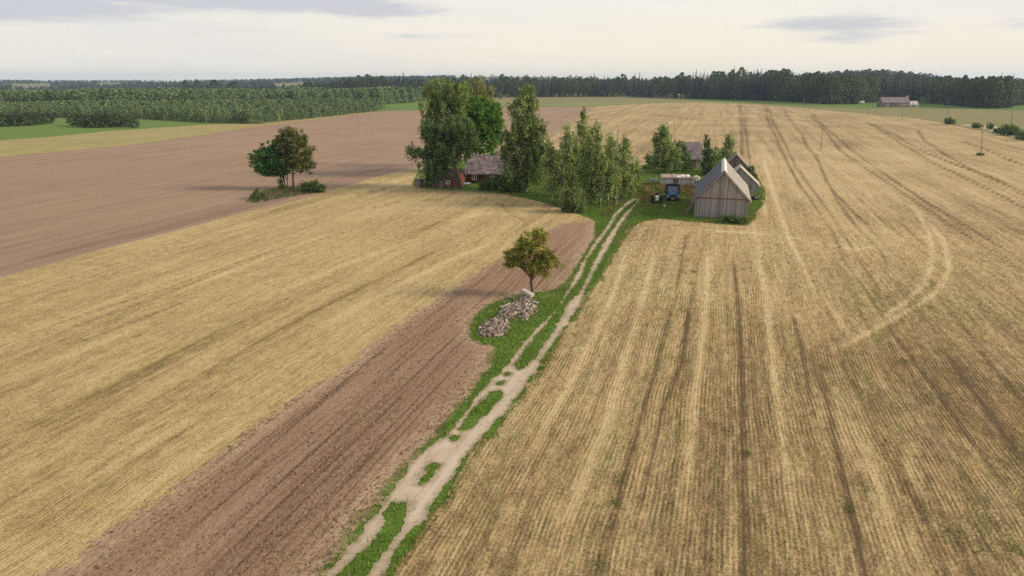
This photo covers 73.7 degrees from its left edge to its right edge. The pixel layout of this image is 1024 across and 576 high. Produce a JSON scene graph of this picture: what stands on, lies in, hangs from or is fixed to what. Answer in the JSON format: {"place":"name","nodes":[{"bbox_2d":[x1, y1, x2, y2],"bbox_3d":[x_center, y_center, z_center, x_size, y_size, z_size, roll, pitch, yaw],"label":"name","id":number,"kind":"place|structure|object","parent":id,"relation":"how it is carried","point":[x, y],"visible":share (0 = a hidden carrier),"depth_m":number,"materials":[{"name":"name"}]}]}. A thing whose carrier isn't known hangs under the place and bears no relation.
{"place":"outdoors","nodes":[
{"label":"outdoors","id":0,"kind":"place"},
{"bbox_2d":[0,118,223,139],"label":"crop field","id":1,"kind":"structure","parent":0,"point":[58,127],"depth_m":304.85,"materials":[{"name":"green plant"}]},
{"bbox_2d":[0,113,12,125],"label":"shrub","id":2,"kind":"object","parent":1,"relation":"on","point":[3,115],"visible":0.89,"depth_m":316.91,"materials":[{"name":"green plant"}]},
{"bbox_2d":[2,114,22,125],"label":"shrub","id":3,"kind":"object","parent":1,"relation":"on","point":[18,120],"visible":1,"depth_m":317.58,"materials":[{"name":"green plant"}]},
{"bbox_2d":[22,111,41,124],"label":"shrub","id":4,"kind":"object","parent":1,"relation":"on","point":[35,115],"visible":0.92,"depth_m":324.85,"materials":[{"name":"green plant"}]},
{"bbox_2d":[30,112,50,123],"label":"shrub","id":5,"kind":"object","parent":1,"relation":"on","point":[42,115],"visible":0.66,"depth_m":333.88,"materials":[{"name":"green plant"}]},
{"bbox_2d":[68,113,91,126],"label":"shrub","id":6,"kind":"object","parent":1,"relation":"on","point":[77,116],"visible":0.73,"depth_m":312.88,"materials":[{"name":"green plant"}]},
{"bbox_2d":[79,115,99,127],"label":"shrub","id":7,"kind":"object","parent":1,"relation":"on","point":[87,117],"visible":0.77,"depth_m":309.82,"materials":[{"name":"green plant"}]},
{"bbox_2d":[86,116,106,127],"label":"shrub","id":8,"kind":"object","parent":1,"relation":"on","point":[96,121],"visible":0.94,"depth_m":308.42,"materials":[{"name":"green plant"}]},
{"bbox_2d":[95,113,117,127],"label":"shrub","id":9,"kind":"object","parent":1,"relation":"on","point":[104,116],"visible":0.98,"depth_m":309.94,"materials":[{"name":"green plant"}]},
{"bbox_2d":[124,118,140,127],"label":"shrub","id":10,"kind":"object","parent":1,"relation":"on","point":[130,121],"visible":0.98,"depth_m":307.69,"materials":[{"name":"green plant"}]},
{"bbox_2d":[245,185,325,202],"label":"tall grass","id":11,"kind":"structure","parent":0,"point":[287,192],"depth_m":129.93,"materials":[{"name":"green plant"}]},
{"bbox_2d":[0,107,593,277],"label":"ploughed field","id":12,"kind":"structure","parent":0,"point":[57,206],"depth_m":149.70,"materials":[{"name":"soil"}]},
{"bbox_2d":[249,188,265,198],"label":"bush","id":13,"kind":"object","parent":12,"relation":"on","point":[256,191],"visible":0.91,"depth_m":125.14,"materials":[{"name":"green plant"}]},
{"bbox_2d":[246,137,296,188],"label":"tree","id":14,"kind":"object","parent":12,"relation":"on","point":[264,163],"visible":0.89,"depth_m":133.38,"materials":[{"name":"green plant"}]},
{"bbox_2d":[273,125,317,188],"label":"tree","id":15,"kind":"object","parent":12,"relation":"on","point":[298,160],"visible":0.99,"depth_m":132.81,"materials":[{"name":"green plant"}]},
{"bbox_2d":[297,179,326,192],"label":"bush","id":16,"kind":"object","parent":12,"relation":"on","point":[314,186],"visible":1,"depth_m":131.96,"materials":[{"name":"green plant"}]},
{"bbox_2d":[0,167,596,575],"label":"stubble field","id":17,"kind":"structure","parent":0,"point":[395,195],"depth_m":60.14,"materials":[{"name":"beige plant"}]},
{"bbox_2d":[538,136,558,205],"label":"young birch","id":18,"kind":"object","parent":17,"relation":"on","point":[547,157],"visible":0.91,"depth_m":115.18,"materials":[{"name":"green plant"}]},
{"bbox_2d":[41,219,594,575],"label":"ploughed field","id":19,"kind":"structure","parent":0,"point":[238,504],"depth_m":39.30,"materials":[{"name":"soil"}]},
{"bbox_2d":[55,233,584,575],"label":"loose straw","id":20,"kind":"object","parent":19,"relation":"on","point":[305,457],"visible":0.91,"depth_m":38.35,"materials":[{"name":"beige plant"}]},
{"bbox_2d":[322,199,639,575],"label":"dirt track","id":21,"kind":"structure","parent":0,"point":[441,451],"depth_m":40.12,"materials":[{"name":"beige soil"}]},
{"bbox_2d":[0,77,1023,575],"bbox_3d":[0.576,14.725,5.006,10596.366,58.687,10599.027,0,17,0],"label":"ground","id":22,"kind":"structure","parent":0,"point":[962,117],"depth_m":441.38,"materials":[{"name":"green plant"}]},
{"bbox_2d":[0,111,377,156],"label":"dry strip","id":23,"kind":"object","parent":22,"relation":"on","point":[65,143],"visible":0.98,"depth_m":252.93,"materials":[{"name":"beige plant"}]},
{"bbox_2d":[0,85,425,122],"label":"plantation","id":24,"kind":"object","parent":22,"relation":"on","point":[176,102],"visible":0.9,"depth_m":478.02,"materials":[{"name":"green plant"}]},
{"bbox_2d":[0,75,454,93],"bbox_3d":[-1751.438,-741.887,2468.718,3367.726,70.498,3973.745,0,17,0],"label":"hill forest","id":25,"kind":"object","parent":22,"relation":"on","point":[247,83],"visible":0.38,"depth_m":2354.02,"materials":[{"name":"green plant"}]},
{"bbox_2d":[379,101,426,110],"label":"meadow strip","id":26,"kind":"object","parent":22,"relation":"on","point":[404,106],"visible":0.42,"depth_m":550.00,"materials":[{"name":"green plant"}]},
{"bbox_2d":[317,151,766,575],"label":"grass verge","id":27,"kind":"object","parent":22,"relation":"on","point":[409,534],"depth_m":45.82,"materials":[{"name":"green plant"}]},
{"bbox_2d":[429,176,444,187],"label":"board shed","id":28,"kind":"structure","parent":27,"relation":"on","point":[441,181],"depth_m":137.31,"materials":[{"name":"grey wood"}]},
{"bbox_2d":[404,113,480,187],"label":"birch tree","id":29,"kind":"object","parent":27,"relation":"on","point":[438,148],"visible":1,"depth_m":133.53,"materials":[{"name":"green plant"}]},
{"bbox_2d":[417,75,471,141],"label":"birch tree","id":30,"kind":"object","parent":27,"relation":"on","point":[440,103],"visible":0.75,"depth_m":149.17,"materials":[{"name":"green plant"}]},
{"bbox_2d":[440,168,465,187],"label":"red cabin","id":31,"kind":"object","parent":27,"relation":"on","point":[451,180],"visible":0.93,"depth_m":137.05,"materials":[{"name":"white wood"}]},
{"bbox_2d":[451,92,506,156],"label":"maple tree","id":32,"kind":"object","parent":27,"relation":"on","point":[483,114],"visible":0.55,"depth_m":156.94,"materials":[{"name":"green plant"}]},
{"bbox_2d":[463,75,496,154],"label":"birch tree","id":33,"kind":"object","parent":27,"relation":"on","point":[479,88],"visible":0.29,"depth_m":166.05,"materials":[{"name":"green plant"}]},
{"bbox_2d":[464,151,512,183],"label":"red house","id":34,"kind":"structure","parent":27,"relation":"on","point":[479,168],"depth_m":142.55,"materials":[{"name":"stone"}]},
{"bbox_2d":[477,173,499,190],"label":"bush","id":35,"kind":"object","parent":27,"relation":"on","point":[487,184],"visible":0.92,"depth_m":133.10,"materials":[{"name":"green plant"}]},
{"bbox_2d":[477,317,510,337],"bbox_3d":[-1.611,3.410,60.069,3.020,0.978,4.446,0,17,0],"label":"rubble pile","id":36,"kind":"object","parent":27,"relation":"on","point":[488,329],"visible":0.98,"depth_m":59.41,"materials":[{"name":"stone"}]},
{"bbox_2d":[496,175,523,192],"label":"bush","id":37,"kind":"object","parent":27,"relation":"on","point":[507,187],"visible":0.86,"depth_m":130.97,"materials":[{"name":"green plant"}]},
{"bbox_2d":[495,295,537,320],"bbox_3d":[0.443,1.759,65.331,4.111,1.059,7.194,0,17,0],"label":"rubble pile","id":38,"kind":"object","parent":27,"relation":"on","point":[524,306],"visible":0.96,"depth_m":64.03,"materials":[{"name":"stone"}]},
{"bbox_2d":[496,83,553,191],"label":"birch tree","id":39,"kind":"object","parent":27,"relation":"on","point":[524,146],"visible":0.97,"depth_m":128.20,"materials":[{"name":"green plant"}]},
{"bbox_2d":[502,226,566,292],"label":"rowan tree","id":40,"kind":"object","parent":27,"relation":"on","point":[541,261],"visible":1,"depth_m":67.77,"materials":[{"name":"green plant"}]},
{"bbox_2d":[549,141,571,206],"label":"young birch","id":41,"kind":"object","parent":27,"relation":"on","point":[560,171],"visible":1,"depth_m":114.48,"materials":[{"name":"green plant"}]},
{"bbox_2d":[558,122,578,192],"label":"young birch","id":42,"kind":"object","parent":27,"relation":"on","point":[567,147],"visible":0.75,"depth_m":120.12,"materials":[{"name":"green plant"}]},
{"bbox_2d":[559,184,588,213],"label":"bush","id":43,"kind":"object","parent":27,"relation":"on","point":[571,203],"visible":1,"depth_m":111.15,"materials":[{"name":"green plant"}]},
{"bbox_2d":[601,131,622,205],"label":"young birch","id":44,"kind":"object","parent":27,"relation":"on","point":[612,179],"visible":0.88,"depth_m":114.97,"materials":[{"name":"green plant"}]},
{"bbox_2d":[611,137,625,202],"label":"young birch","id":45,"kind":"object","parent":27,"relation":"on","point":[618,160],"visible":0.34,"depth_m":117.13,"materials":[{"name":"green plant"}]},
{"bbox_2d":[614,133,635,199],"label":"young birch","id":46,"kind":"object","parent":27,"relation":"on","point":[625,144],"visible":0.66,"depth_m":121.47,"materials":[{"name":"green plant"}]},
{"bbox_2d":[618,146,638,196],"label":"young birch","id":47,"kind":"object","parent":27,"relation":"on","point":[633,167],"visible":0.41,"depth_m":124.42,"materials":[{"name":"green plant"}]},
{"bbox_2d":[631,156,644,190],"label":"young birch","id":48,"kind":"object","parent":27,"relation":"on","point":[636,184],"visible":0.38,"depth_m":130.42,"materials":[{"name":"green plant"}]},
{"bbox_2d":[644,122,680,173],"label":"birch tree","id":49,"kind":"object","parent":27,"relation":"on","point":[662,150],"visible":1,"depth_m":156.77,"materials":[{"name":"green plant"}]},
{"bbox_2d":[665,184,679,200],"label":"lorry","id":50,"kind":"object","parent":27,"relation":"on","point":[672,191],"visible":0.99,"depth_m":122.85,"materials":[{"name":"blue paint"}]},
{"bbox_2d":[660,174,690,185],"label":"grey shed","id":51,"kind":"structure","parent":27,"relation":"on","point":[681,179],"depth_m":139.26,"materials":[{"name":"wood"}]},
{"bbox_2d":[668,138,684,171],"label":"birch tree","id":52,"kind":"object","parent":27,"relation":"on","point":[676,165],"visible":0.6,"depth_m":158.86,"materials":[{"name":"green plant"}]},
{"bbox_2d":[678,141,694,170],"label":"birch tree","id":53,"kind":"object","parent":27,"relation":"on","point":[686,157],"visible":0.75,"depth_m":160.68,"materials":[{"name":"green plant"}]},
{"bbox_2d":[675,142,702,167],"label":"old barn","id":54,"kind":"structure","parent":27,"relation":"on","point":[695,148],"depth_m":168.10,"materials":[{"name":"grey wood"}]},
{"bbox_2d":[688,175,700,186],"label":"wood stack","id":55,"kind":"object","parent":27,"relation":"on","point":[694,180],"visible":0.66,"depth_m":138.02,"materials":[{"name":"beige wood"}]},
{"bbox_2d":[696,134,722,174],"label":"birch tree","id":56,"kind":"object","parent":27,"relation":"on","point":[707,164],"visible":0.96,"depth_m":153.00,"materials":[{"name":"green plant"}]},
{"bbox_2d":[686,158,751,218],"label":"barn","id":57,"kind":"structure","parent":27,"relation":"on","point":[721,188],"depth_m":106.66,"materials":[{"name":"grey wood"}]},
{"bbox_2d":[719,133,739,159],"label":"birch tree","id":58,"kind":"object","parent":27,"relation":"on","point":[725,149],"visible":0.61,"depth_m":160.23,"materials":[{"name":"green plant"}]},
{"bbox_2d":[718,212,740,223],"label":"bush","id":59,"kind":"object","parent":27,"relation":"on","point":[731,218],"visible":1,"depth_m":103.60,"materials":[{"name":"green plant"}]},
{"bbox_2d":[727,151,748,168],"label":"old shed","id":60,"kind":"structure","parent":27,"relation":"on","point":[735,159],"depth_m":151.94,"materials":[{"name":"grey wood"}]},
{"bbox_2d":[734,164,759,192],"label":"lean shed","id":61,"kind":"structure","parent":27,"relation":"on","point":[749,179],"depth_m":130.87,"materials":[{"name":"grey wood"}]},
{"bbox_2d":[745,165,759,179],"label":"bush","id":62,"kind":"object","parent":27,"relation":"on","point":[750,169],"visible":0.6,"depth_m":146.09,"materials":[{"name":"green plant"}]},
{"bbox_2d":[565,131,584,194],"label":"young birch","id":63,"kind":"object","parent":22,"relation":"on","point":[576,152],"visible":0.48,"depth_m":123.21,"materials":[{"name":"green plant"}]},
{"bbox_2d":[574,106,590,195],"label":"young birch","id":64,"kind":"object","parent":22,"relation":"on","point":[582,126],"visible":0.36,"depth_m":124.12,"materials":[{"name":"green plant"}]},
{"bbox_2d":[576,125,603,203],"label":"young birch","id":65,"kind":"object","parent":22,"relation":"on","point":[586,156],"visible":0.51,"depth_m":117.13,"materials":[{"name":"green plant"}]},
{"bbox_2d":[585,119,609,206],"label":"young birch","id":66,"kind":"object","parent":22,"relation":"on","point":[596,167],"visible":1,"depth_m":114.03,"materials":[{"name":"green plant"}]},
{"bbox_2d":[255,68,1023,107],"bbox_3d":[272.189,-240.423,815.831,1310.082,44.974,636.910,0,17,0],"label":"forest","id":67,"kind":"object","parent":22,"relation":"on","point":[825,99],"visible":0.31,"depth_m":767.63,"materials":[{"name":"green plant"}]},
{"bbox_2d":[549,101,777,106],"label":"meadow strip","id":68,"kind":"object","parent":22,"relation":"on","point":[573,104],"visible":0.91,"depth_m":620.50,"materials":[{"name":"green plant"}]},
{"bbox_2d":[663,78,677,97],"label":"broadleaf tree","id":69,"kind":"object","parent":22,"relation":"on","point":[673,86],"visible":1,"depth_m":796.24,"materials":[{"name":"green plant"}]},
{"bbox_2d":[678,75,693,94],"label":"broadleaf tree","id":70,"kind":"object","parent":22,"relation":"on","point":[688,77],"visible":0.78,"depth_m":798.28,"materials":[{"name":"green plant"}]},
{"bbox_2d":[425,69,972,91],"bbox_3d":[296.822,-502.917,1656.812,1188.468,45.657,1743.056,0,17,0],"label":"forest","id":71,"kind":"object","parent":22,"relation":"on","point":[879,73],"visible":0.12,"depth_m":1184.52,"materials":[{"name":"green plant"}]},
{"bbox_2d":[889,76,906,96],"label":"broadleaf tree","id":72,"kind":"object","parent":22,"relation":"on","point":[902,81],"visible":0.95,"depth_m":646.91,"materials":[{"name":"green plant"}]},
{"bbox_2d":[963,125,1019,135],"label":"dry strip","id":73,"kind":"object","parent":22,"relation":"on","point":[984,127],"visible":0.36,"depth_m":311.06,"materials":[{"name":"beige plant"}]},
{"bbox_2d":[998,124,1019,135],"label":"shrub","id":74,"kind":"object","parent":73,"relation":"on","point":[1010,129],"visible":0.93,"depth_m":266.68,"materials":[{"name":"green plant"}]},
{"bbox_2d":[0,0,1023,81],"label":"sky","id":75,"kind":"structure","parent":0,"point":[43,40],"materials":[{"name":"white"}]},
{"bbox_2d":[385,102,1023,575],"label":"stubble field","id":76,"kind":"structure","parent":0,"point":[925,178],"depth_m":48.75,"materials":[{"name":"beige plant"}]},
{"bbox_2d":[413,229,630,542],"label":"weeds","id":77,"kind":"object","parent":76,"relation":"on","point":[535,376],"visible":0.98,"depth_m":52.04,"materials":[{"name":"green plant"}]},
{"bbox_2d":[585,253,1022,575],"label":"weeds","id":78,"kind":"object","parent":76,"relation":"on","point":[746,450],"visible":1,"depth_m":33.86,"materials":[{"name":"green plant"}]},
{"bbox_2d":[679,98,1023,109],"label":"crop field","id":79,"kind":"structure","parent":0,"point":[860,105],"depth_m":574.55,"materials":[{"name":"beige plant"}]},
{"bbox_2d":[709,71,728,99],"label":"broadleaf tree","id":80,"kind":"object","parent":79,"relation":"on","point":[715,81],"visible":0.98,"depth_m":743.88,"materials":[{"name":"green plant"}]},
{"bbox_2d":[728,72,742,99],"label":"broadleaf tree","id":81,"kind":"object","parent":79,"relation":"on","point":[738,78],"visible":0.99,"depth_m":723.93,"materials":[{"name":"green plant"}]},
{"bbox_2d":[730,67,748,96],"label":"broadleaf tree","id":82,"kind":"object","parent":79,"relation":"on","point":[740,70],"visible":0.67,"depth_m":729.77,"materials":[{"name":"green plant"}]},
{"bbox_2d":[760,69,776,100],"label":"broadleaf tree","id":83,"kind":"object","parent":79,"relation":"on","point":[768,76],"visible":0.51,"depth_m":693.55,"materials":[{"name":"green plant"}]},
{"bbox_2d":[765,71,784,99],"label":"broadleaf tree","id":84,"kind":"object","parent":79,"relation":"on","point":[777,77],"visible":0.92,"depth_m":682.16,"materials":[{"name":"green plant"}]},
{"bbox_2d":[775,69,795,99],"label":"broadleaf tree","id":85,"kind":"object","parent":79,"relation":"on","point":[787,71],"visible":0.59,"depth_m":676.74,"materials":[{"name":"green plant"}]},
{"bbox_2d":[776,74,797,101],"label":"broadleaf tree","id":86,"kind":"object","parent":79,"relation":"on","point":[789,80],"visible":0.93,"depth_m":661.77,"materials":[{"name":"green plant"}]},
{"bbox_2d":[790,77,801,101],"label":"broadleaf tree","id":87,"kind":"object","parent":79,"relation":"on","point":[796,85],"visible":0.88,"depth_m":652.89,"materials":[{"name":"green plant"}]},
{"bbox_2d":[798,74,812,102],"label":"broadleaf tree","id":88,"kind":"object","parent":79,"relation":"on","point":[805,86],"visible":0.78,"depth_m":640.58,"materials":[{"name":"green plant"}]},
{"bbox_2d":[804,71,826,102],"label":"broadleaf tree","id":89,"kind":"object","parent":79,"relation":"on","point":[814,75],"visible":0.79,"depth_m":620.74,"materials":[{"name":"green plant"}]},
{"bbox_2d":[817,73,834,103],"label":"broadleaf tree","id":90,"kind":"object","parent":79,"relation":"on","point":[826,77],"visible":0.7,"depth_m":610.72,"materials":[{"name":"green plant"}]},
{"bbox_2d":[828,76,844,104],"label":"broadleaf tree","id":91,"kind":"object","parent":79,"relation":"on","point":[837,78],"visible":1,"depth_m":590.61,"materials":[{"name":"green plant"}]},
{"bbox_2d":[829,74,850,98],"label":"broadleaf tree","id":92,"kind":"object","parent":79,"relation":"on","point":[842,76],"visible":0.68,"depth_m":596.67,"materials":[{"name":"green plant"}]},
{"bbox_2d":[851,76,865,103],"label":"broadleaf tree","id":93,"kind":"object","parent":79,"relation":"on","point":[858,83],"visible":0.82,"depth_m":603.74,"materials":[{"name":"green plant"}]},
{"bbox_2d":[853,76,868,103],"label":"broadleaf tree","id":94,"kind":"object","parent":79,"relation":"on","point":[865,85],"visible":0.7,"depth_m":610.97,"materials":[{"name":"green plant"}]},
{"bbox_2d":[868,73,881,102],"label":"broadleaf tree","id":95,"kind":"object","parent":79,"relation":"on","point":[874,75],"visible":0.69,"depth_m":632.40,"materials":[{"name":"green plant"}]},
{"bbox_2d":[876,96,909,106],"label":"farmhouse","id":96,"kind":"object","parent":79,"relation":"on","point":[893,101],"visible":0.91,"depth_m":540.35,"materials":[{"name":"beige wood"}]},
{"bbox_2d":[931,77,946,102],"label":"broadleaf tree","id":97,"kind":"object","parent":79,"relation":"on","point":[941,79],"visible":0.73,"depth_m":602.47,"materials":[{"name":"green plant"}]},
{"bbox_2d":[933,75,955,104],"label":"broadleaf tree","id":98,"kind":"object","parent":79,"relation":"on","point":[948,80],"visible":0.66,"depth_m":591.77,"materials":[{"name":"green plant"}]},
{"bbox_2d":[952,74,968,105],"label":"broadleaf tree","id":99,"kind":"object","parent":79,"relation":"on","point":[964,77],"visible":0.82,"depth_m":556.76,"materials":[{"name":"green plant"}]},
{"bbox_2d":[963,77,981,106],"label":"broadleaf tree","id":100,"kind":"object","parent":79,"relation":"on","point":[975,79],"visible":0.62,"depth_m":534.12,"materials":[{"name":"green plant"}]},
{"bbox_2d":[976,79,999,107],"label":"broadleaf tree","id":101,"kind":"object","parent":79,"relation":"on","point":[988,94],"visible":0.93,"depth_m":515.71,"materials":[{"name":"green plant"}]},
{"bbox_2d":[981,77,1006,108],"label":"broadleaf tree","id":102,"kind":"object","parent":79,"relation":"on","point":[1000,82],"visible":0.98,"depth_m":512.35,"materials":[{"name":"green plant"}]},
{"bbox_2d":[990,75,1020,102],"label":"broadleaf tree","id":103,"kind":"object","parent":79,"relation":"on","point":[1009,84],"visible":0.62,"depth_m":515.81,"materials":[{"name":"green plant"}]},
{"bbox_2d":[1001,76,1016,106],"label":"broadleaf tree","id":104,"kind":"object","parent":79,"relation":"on","point":[1011,78],"visible":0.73,"depth_m":519.51,"materials":[{"name":"green plant"}]},
{"bbox_2d":[1011,77,1023,105],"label":"broadleaf tree","id":105,"kind":"object","parent":79,"relation":"on","point":[1017,80],"visible":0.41,"depth_m":553.33,"materials":[{"name":"green plant"}]},
{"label":"garden bed","id":106,"kind":"structure","parent":0,"visible":0},
{"bbox_2d":[638,180,695,196],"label":"garden plants","id":107,"kind":"object","parent":106,"relation":"on","point":[657,188],"visible":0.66,"depth_m":133.75,"materials":[{"name":"green plant"}]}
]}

